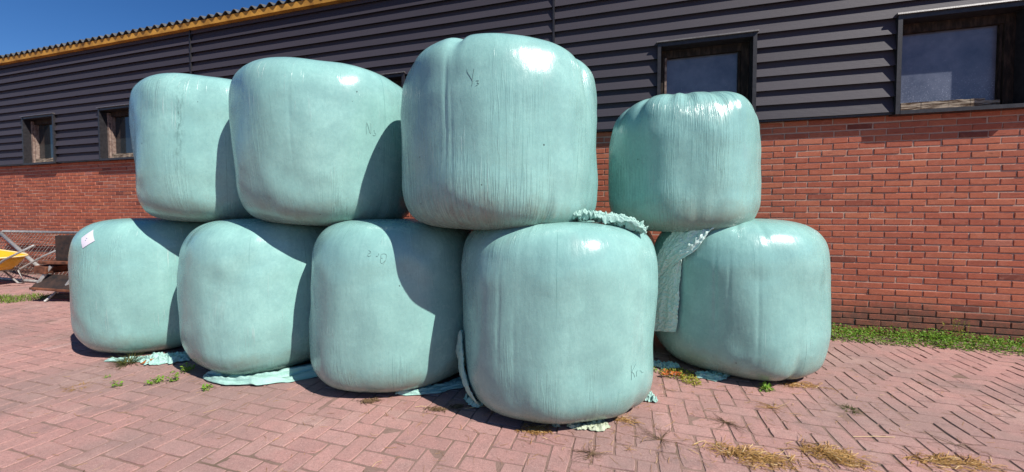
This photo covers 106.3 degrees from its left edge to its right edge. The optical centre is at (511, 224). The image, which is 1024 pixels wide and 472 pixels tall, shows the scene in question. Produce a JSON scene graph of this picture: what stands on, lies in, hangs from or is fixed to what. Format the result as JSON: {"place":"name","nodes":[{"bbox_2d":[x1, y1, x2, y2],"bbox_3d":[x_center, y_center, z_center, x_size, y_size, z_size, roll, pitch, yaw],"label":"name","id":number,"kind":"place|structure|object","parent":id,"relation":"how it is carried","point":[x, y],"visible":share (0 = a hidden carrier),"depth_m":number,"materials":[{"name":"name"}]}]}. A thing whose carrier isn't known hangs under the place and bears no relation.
{"place":"outdoors","nodes":[
{"label":"outdoors","id":0,"kind":"place"},
{"bbox_2d":[62,381,95,391],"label":"dry grass","id":1,"kind":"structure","parent":0,"point":[78,387],"depth_m":2.73,"materials":[{"name":"plant"}]},
{"bbox_2d":[0,0,285,54],"label":"sky","id":2,"kind":"structure","parent":0,"point":[25,25],"materials":[{"name":"blue"}]},
{"bbox_2d":[0,271,1023,471],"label":"paving","id":3,"kind":"structure","parent":0,"point":[41,445],"depth_m":2.32,"materials":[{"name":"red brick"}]},
{"bbox_2d":[0,244,55,282],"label":"wheelbarrow","id":4,"kind":"object","parent":3,"relation":"on","point":[10,260],"visible":0.96,"depth_m":6.70,"materials":[{"name":"yellow plastic"}]},
{"bbox_2d":[0,292,62,302],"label":"grass strip","id":5,"kind":"object","parent":3,"relation":"on","point":[12,298],"depth_m":5.56,"materials":[{"name":"green plant"}]},
{"bbox_2d":[0,230,77,282],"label":"gate","id":6,"kind":"structure","parent":3,"relation":"on","point":[14,245],"depth_m":7.33,"materials":[{"name":"metal"}]},
{"bbox_2d":[29,235,74,301],"bbox_3d":[-6.234,0.611,5.582,0.969,0.923,0.600,0,2,0],"label":"wooden picnic table","id":7,"kind":"object","parent":3,"relation":"on","point":[48,281],"visible":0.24,"depth_m":5.43,"materials":[{"name":"wood"}]},
{"bbox_2d":[106,351,148,370],"bbox_3d":[-3.179,1.094,3.187,0.328,0.106,0.337,0,2,0],"label":"grass tuft","id":8,"kind":"object","parent":3,"relation":"on","point":[131,360],"visible":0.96,"depth_m":3.18,"materials":[{"name":"green plant"}]},
{"bbox_2d":[105,355,149,361],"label":"loose film","id":9,"kind":"object","parent":3,"relation":"on","point":[113,359],"visible":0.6,"depth_m":3.23,"materials":[{"name":"teal plastic"}]},
{"bbox_2d":[68,218,208,352],"bbox_3d":[-3.386,0.530,3.807,1.319,1.201,1.290,0,2,0],"label":"wrapped bale","id":10,"kind":"object","parent":3,"relation":"on","point":[122,274],"visible":0.59,"depth_m":3.23},
{"bbox_2d":[129,73,255,221],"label":"wrapped bale","id":11,"kind":"object","parent":10,"relation":"on","point":[180,132],"visible":0.52,"depth_m":3.06},
{"bbox_2d":[144,375,163,384],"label":"weed","id":12,"kind":"object","parent":3,"relation":"on","point":[156,380],"visible":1,"depth_m":2.81,"materials":[{"name":"green plant"}]},
{"bbox_2d":[140,351,190,364],"bbox_3d":[-2.898,1.113,3.248,0.385,0.057,0.256,0,2,0],"label":"loose film","id":13,"kind":"object","parent":3,"relation":"on","point":[163,358],"visible":0.81,"depth_m":3.20,"materials":[{"name":"teal plastic"}]},
{"bbox_2d":[165,370,179,381],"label":"weed","id":14,"kind":"object","parent":3,"relation":"on","point":[175,376],"visible":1,"depth_m":2.85,"materials":[{"name":"green plant"}]},
{"bbox_2d":[180,362,194,372],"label":"weed","id":15,"kind":"object","parent":3,"relation":"on","point":[186,369],"visible":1,"depth_m":3.03,"materials":[{"name":"green plant"}]},
{"bbox_2d":[201,383,214,391],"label":"weed","id":16,"kind":"object","parent":3,"relation":"on","point":[204,387],"visible":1,"depth_m":2.73,"materials":[{"name":"green plant"}]},
{"bbox_2d":[177,218,327,374],"bbox_3d":[-2.099,0.544,3.378,1.307,1.201,1.309,0,2,0],"label":"wrapped bale","id":17,"kind":"object","parent":3,"relation":"on","point":[244,295],"visible":0.65,"depth_m":2.80},
{"bbox_2d":[203,364,316,384],"bbox_3d":[-1.880,1.124,2.908,0.909,0.067,0.315,0,2,-13],"label":"loose film","id":18,"kind":"object","parent":3,"relation":"on","point":[295,373],"visible":0.79,"depth_m":2.87,"materials":[{"name":"teal plastic"}]},
{"bbox_2d":[357,397,383,404],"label":"straw clump","id":19,"kind":"object","parent":3,"relation":"on","point":[366,400],"visible":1,"depth_m":2.54,"materials":[{"name":"beige plant"}]},
{"bbox_2d":[309,218,470,392],"bbox_3d":[-0.913,0.553,3.081,1.310,1.201,1.302,0,2,0],"label":"wrapped bale","id":20,"kind":"object","parent":3,"relation":"on","point":[386,311],"visible":0.81,"depth_m":2.51},
{"bbox_2d":[228,57,408,225],"bbox_3d":[-1.523,-0.610,3.224,1.395,1.234,1.384,0,2,0],"label":"wrapped bale","id":21,"kind":"object","parent":20,"relation":"on","point":[316,142],"visible":0.84,"depth_m":2.65},
{"bbox_2d":[395,376,469,395],"bbox_3d":[-0.501,1.138,2.727,0.620,0.044,0.167,-1,2,-30],"label":"loose film","id":22,"kind":"object","parent":3,"relation":"on","point":[455,383],"visible":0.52,"depth_m":2.68,"materials":[{"name":"teal plastic"}]},
{"bbox_2d":[423,405,447,412],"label":"straw clump","id":23,"kind":"object","parent":3,"relation":"on","point":[439,408],"visible":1,"depth_m":2.43,"materials":[{"name":"brown plant"}]},
{"bbox_2d":[446,404,468,410],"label":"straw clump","id":24,"kind":"object","parent":3,"relation":"on","point":[456,406],"visible":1,"depth_m":2.46,"materials":[{"name":"brown plant"}]},
{"bbox_2d":[463,393,482,407],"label":"loose film","id":25,"kind":"object","parent":3,"relation":"on","point":[469,400],"visible":0.44,"depth_m":2.47,"materials":[{"name":"teal plastic"}]},
{"bbox_2d":[16,318,1008,471],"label":"joint debris","id":26,"kind":"object","parent":3,"relation":"on","point":[552,471],"visible":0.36,"depth_m":2.53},
{"bbox_2d":[18,364,1023,471],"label":"scattered straw","id":27,"kind":"object","parent":3,"relation":"on","point":[634,427],"visible":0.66,"depth_m":2.19,"materials":[{"name":"beige plant"}]},
{"bbox_2d":[514,423,559,438],"bbox_3d":[0.151,1.169,2.196,0.276,0.018,0.178,0,2,0],"label":"straw clump","id":28,"kind":"object","parent":3,"relation":"on","point":[535,429],"visible":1,"depth_m":2.19,"materials":[{"name":"brown plant"}]},
{"bbox_2d":[461,220,657,423],"bbox_3d":[0.312,0.567,2.692,1.328,1.197,1.316,0,2,0],"label":"wrapped bale","id":29,"kind":"object","parent":3,"relation":"on","point":[559,322],"visible":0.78,"depth_m":2.11},
{"bbox_2d":[455,330,479,405],"bbox_3d":[-0.288,0.919,2.501,0.104,0.418,0.363,-1,2,-19],"label":"hanging film","id":30,"kind":"object","parent":29,"relation":"hanging from","point":[459,350],"visible":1,"depth_m":2.47,"materials":[{"name":"teal plastic"}]},
{"bbox_2d":[400,33,597,229],"bbox_3d":[-0.079,-0.549,2.724,1.363,1.166,1.385,0,2,0],"label":"wrapped bale","id":31,"kind":"object","parent":29,"relation":"on","point":[498,131],"visible":0.89,"depth_m":2.12},
{"bbox_2d":[573,208,647,234],"bbox_3d":[0.561,-0.022,2.361,0.534,0.165,0.126,0,2,0],"label":"loose film","id":32,"kind":"object","parent":29,"relation":"on","point":[630,223],"visible":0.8,"depth_m":2.32,"materials":[{"name":"teal plastic"}]},
{"bbox_2d":[593,220,654,244],"bbox_3d":[0.802,0.523,4.038,1.320,1.201,1.330,0,2,0],"label":"film","id":33,"kind":"object","parent":29,"relation":"on","point":[649,234],"visible":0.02,"depth_m":3.75,"materials":[{"name":"teal plastic"}]},
{"bbox_2d":[568,442,604,462],"bbox_3d":[0.383,1.173,1.975,0.194,0.021,0.159,-2,2,-42],"label":"dry weed","id":34,"kind":"object","parent":3,"relation":"on","point":[591,453],"visible":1,"depth_m":1.98,"materials":[{"name":"brown plant"}]},
{"bbox_2d":[567,420,610,431],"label":"loose film","id":35,"kind":"object","parent":3,"relation":"on","point":[600,425],"visible":0.86,"depth_m":2.21,"materials":[{"name":"white plastic"}]},
{"bbox_2d":[614,413,643,426],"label":"straw clump","id":36,"kind":"object","parent":3,"relation":"on","point":[622,418],"visible":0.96,"depth_m":2.29,"materials":[{"name":"brown plant"}]},
{"bbox_2d":[645,391,657,401],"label":"loose film","id":37,"kind":"object","parent":3,"relation":"on","point":[651,397],"visible":0.89,"depth_m":2.53,"materials":[{"name":"teal plastic"}]},
{"bbox_2d":[628,417,696,461],"bbox_3d":[0.813,1.167,2.118,0.368,0.029,0.407,0,2,0],"label":"dry weed","id":38,"kind":"object","parent":3,"relation":"on","point":[661,438],"visible":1,"depth_m":2.12,"materials":[{"name":"brown plant"}]},
{"bbox_2d":[653,360,679,368],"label":"loose film","id":39,"kind":"object","parent":3,"relation":"on","point":[662,365],"visible":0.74,"depth_m":3.08,"materials":[{"name":"teal plastic"}]},
{"bbox_2d":[661,368,685,375],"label":"fallen leaf","id":40,"kind":"object","parent":3,"relation":"on","point":[667,372],"visible":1,"depth_m":2.90,"materials":[{"name":"orange plant"}]},
{"bbox_2d":[658,366,701,385],"bbox_3d":[1.270,1.137,2.907,0.280,0.038,0.319,0,2,0],"label":"yellow weed","id":41,"kind":"object","parent":3,"relation":"on","point":[682,377],"visible":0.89,"depth_m":2.90,"materials":[{"name":"yellow plant"}]},
{"bbox_2d":[695,371,729,380],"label":"loose film","id":42,"kind":"object","parent":3,"relation":"on","point":[713,375],"visible":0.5,"depth_m":2.88,"materials":[{"name":"teal plastic"}]},
{"bbox_2d":[694,408,751,436],"bbox_3d":[1.230,1.168,2.260,0.230,0.024,0.380,-1,2,-37],"label":"dry weed","id":43,"kind":"object","parent":3,"relation":"on","point":[722,420],"visible":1,"depth_m":2.28,"materials":[{"name":"brown plant"}]},
{"bbox_2d":[654,218,830,380],"bbox_3d":[1.893,0.546,3.277,1.317,1.202,1.322,0,2,0],"label":"wrapped bale","id":44,"kind":"object","parent":3,"relation":"on","point":[755,299],"visible":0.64,"depth_m":2.71},
{"bbox_2d":[608,91,760,231],"bbox_3d":[1.455,-0.494,3.301,1.189,1.103,1.217,0,2,0],"label":"wrapped bale","id":45,"kind":"object","parent":44,"relation":"on","point":[682,162],"visible":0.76,"depth_m":2.79},
{"bbox_2d":[657,228,713,279],"bbox_3d":[1.399,0.195,2.970,0.673,0.578,0.259,1,2,34],"label":"hanging film","id":46,"kind":"object","parent":45,"relation":"hanging from","point":[676,248],"visible":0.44,"depth_m":2.96,"materials":[{"name":"teal plastic"}]},
{"bbox_2d":[654,259,681,331],"bbox_3d":[1.216,0.588,3.168,0.061,0.738,0.460,-1,2,-16],"label":"hanging film","id":47,"kind":"object","parent":46,"relation":"hanging from","point":[666,318],"visible":0.8,"depth_m":3.05,"materials":[{"name":"teal plastic"}]},
{"bbox_2d":[674,433,830,471],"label":"straw clump","id":48,"kind":"object","parent":3,"relation":"on","point":[764,458],"visible":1,"depth_m":1.95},
{"bbox_2d":[744,399,788,414],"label":"dry weed","id":49,"kind":"object","parent":3,"relation":"on","point":[772,407],"visible":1,"depth_m":2.46,"materials":[{"name":"plant"}]},
{"bbox_2d":[760,381,773,391],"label":"weed","id":50,"kind":"object","parent":3,"relation":"on","point":[767,386],"visible":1,"depth_m":2.71,"materials":[{"name":"green plant"}]},
{"bbox_2d":[777,379,839,391],"bbox_3d":[2.119,1.154,2.788,0.462,0.019,0.201,0,2,7],"label":"straw clump","id":51,"kind":"object","parent":3,"relation":"on","point":[802,383],"visible":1,"depth_m":2.78,"materials":[{"name":"beige plant"}]},
{"bbox_2d":[785,437,880,471],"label":"straw clump","id":52,"kind":"object","parent":3,"relation":"on","point":[842,460],"visible":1,"depth_m":1.96,"materials":[{"name":"beige plant"}]},
{"bbox_2d":[837,402,864,414],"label":"grass tuft","id":53,"kind":"object","parent":3,"relation":"on","point":[854,409],"visible":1,"depth_m":2.44,"materials":[{"name":"brown plant"}]},
{"bbox_2d":[831,322,1023,354],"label":"weed verge","id":54,"kind":"structure","parent":3,"relation":"on","point":[984,339],"depth_m":3.65,"materials":[{"name":"green plant"}]},
{"bbox_2d":[942,319,969,339],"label":"wall weed","id":55,"kind":"object","parent":54,"relation":"on","point":[957,328],"depth_m":3.69,"materials":[{"name":"green plant"}]},
{"bbox_2d":[912,428,995,458],"bbox_3d":[2.375,1.172,2.067,0.243,0.022,0.320,0,2,0],"label":"dry weed","id":56,"kind":"object","parent":3,"relation":"on","point":[955,444],"visible":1,"depth_m":2.06,"materials":[{"name":"brown plant"}]},
{"bbox_2d":[902,449,1010,471],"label":"straw clump","id":57,"kind":"object","parent":3,"relation":"on","point":[944,459],"visible":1,"depth_m":1.91,"materials":[{"name":"beige plant"}]},
{"label":"ground","id":58,"kind":"structure","parent":0,"visible":0},
{"bbox_2d":[0,0,1023,345],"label":"barn","id":59,"kind":"structure","parent":58,"relation":"on","point":[892,148],"depth_m":4.05,"materials":[{"name":"red brick"}]},
{"bbox_2d":[20,113,61,165],"bbox_3d":[-9.298,-1.681,7.661,1.040,0.968,0.266,1,2,16],"label":"window","id":60,"kind":"structure","parent":59,"relation":"in","point":[39,132],"depth_m":7.75,"materials":[{"name":"glass"}]},
{"bbox_2d":[96,103,133,160],"bbox_3d":[-7.038,-1.660,6.999,1.090,0.968,0.266,1,2,16],"label":"window","id":61,"kind":"structure","parent":59,"relation":"in","point":[114,136],"depth_m":7.11,"materials":[{"name":"glass"}]},
{"bbox_2d":[380,71,405,88],"bbox_3d":[-1.928,-1.613,5.501,1.040,0.968,0.266,1,2,16],"label":"window","id":62,"kind":"structure","parent":59,"relation":"in","point":[398,78],"depth_m":5.30,"materials":[{"name":"paint"}]},
{"bbox_2d":[656,29,758,112],"bbox_3d":[2.145,-1.575,4.307,1.010,0.968,0.266,1,2,16],"label":"window","id":63,"kind":"structure","parent":59,"relation":"in","point":[725,61],"depth_m":4.32,"materials":[{"name":"glass"}]},
{"bbox_2d":[889,0,1023,116],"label":"window","id":64,"kind":"structure","parent":59,"relation":"in","point":[962,58],"depth_m":3.71,"materials":[{"name":"glass"}]}
]}

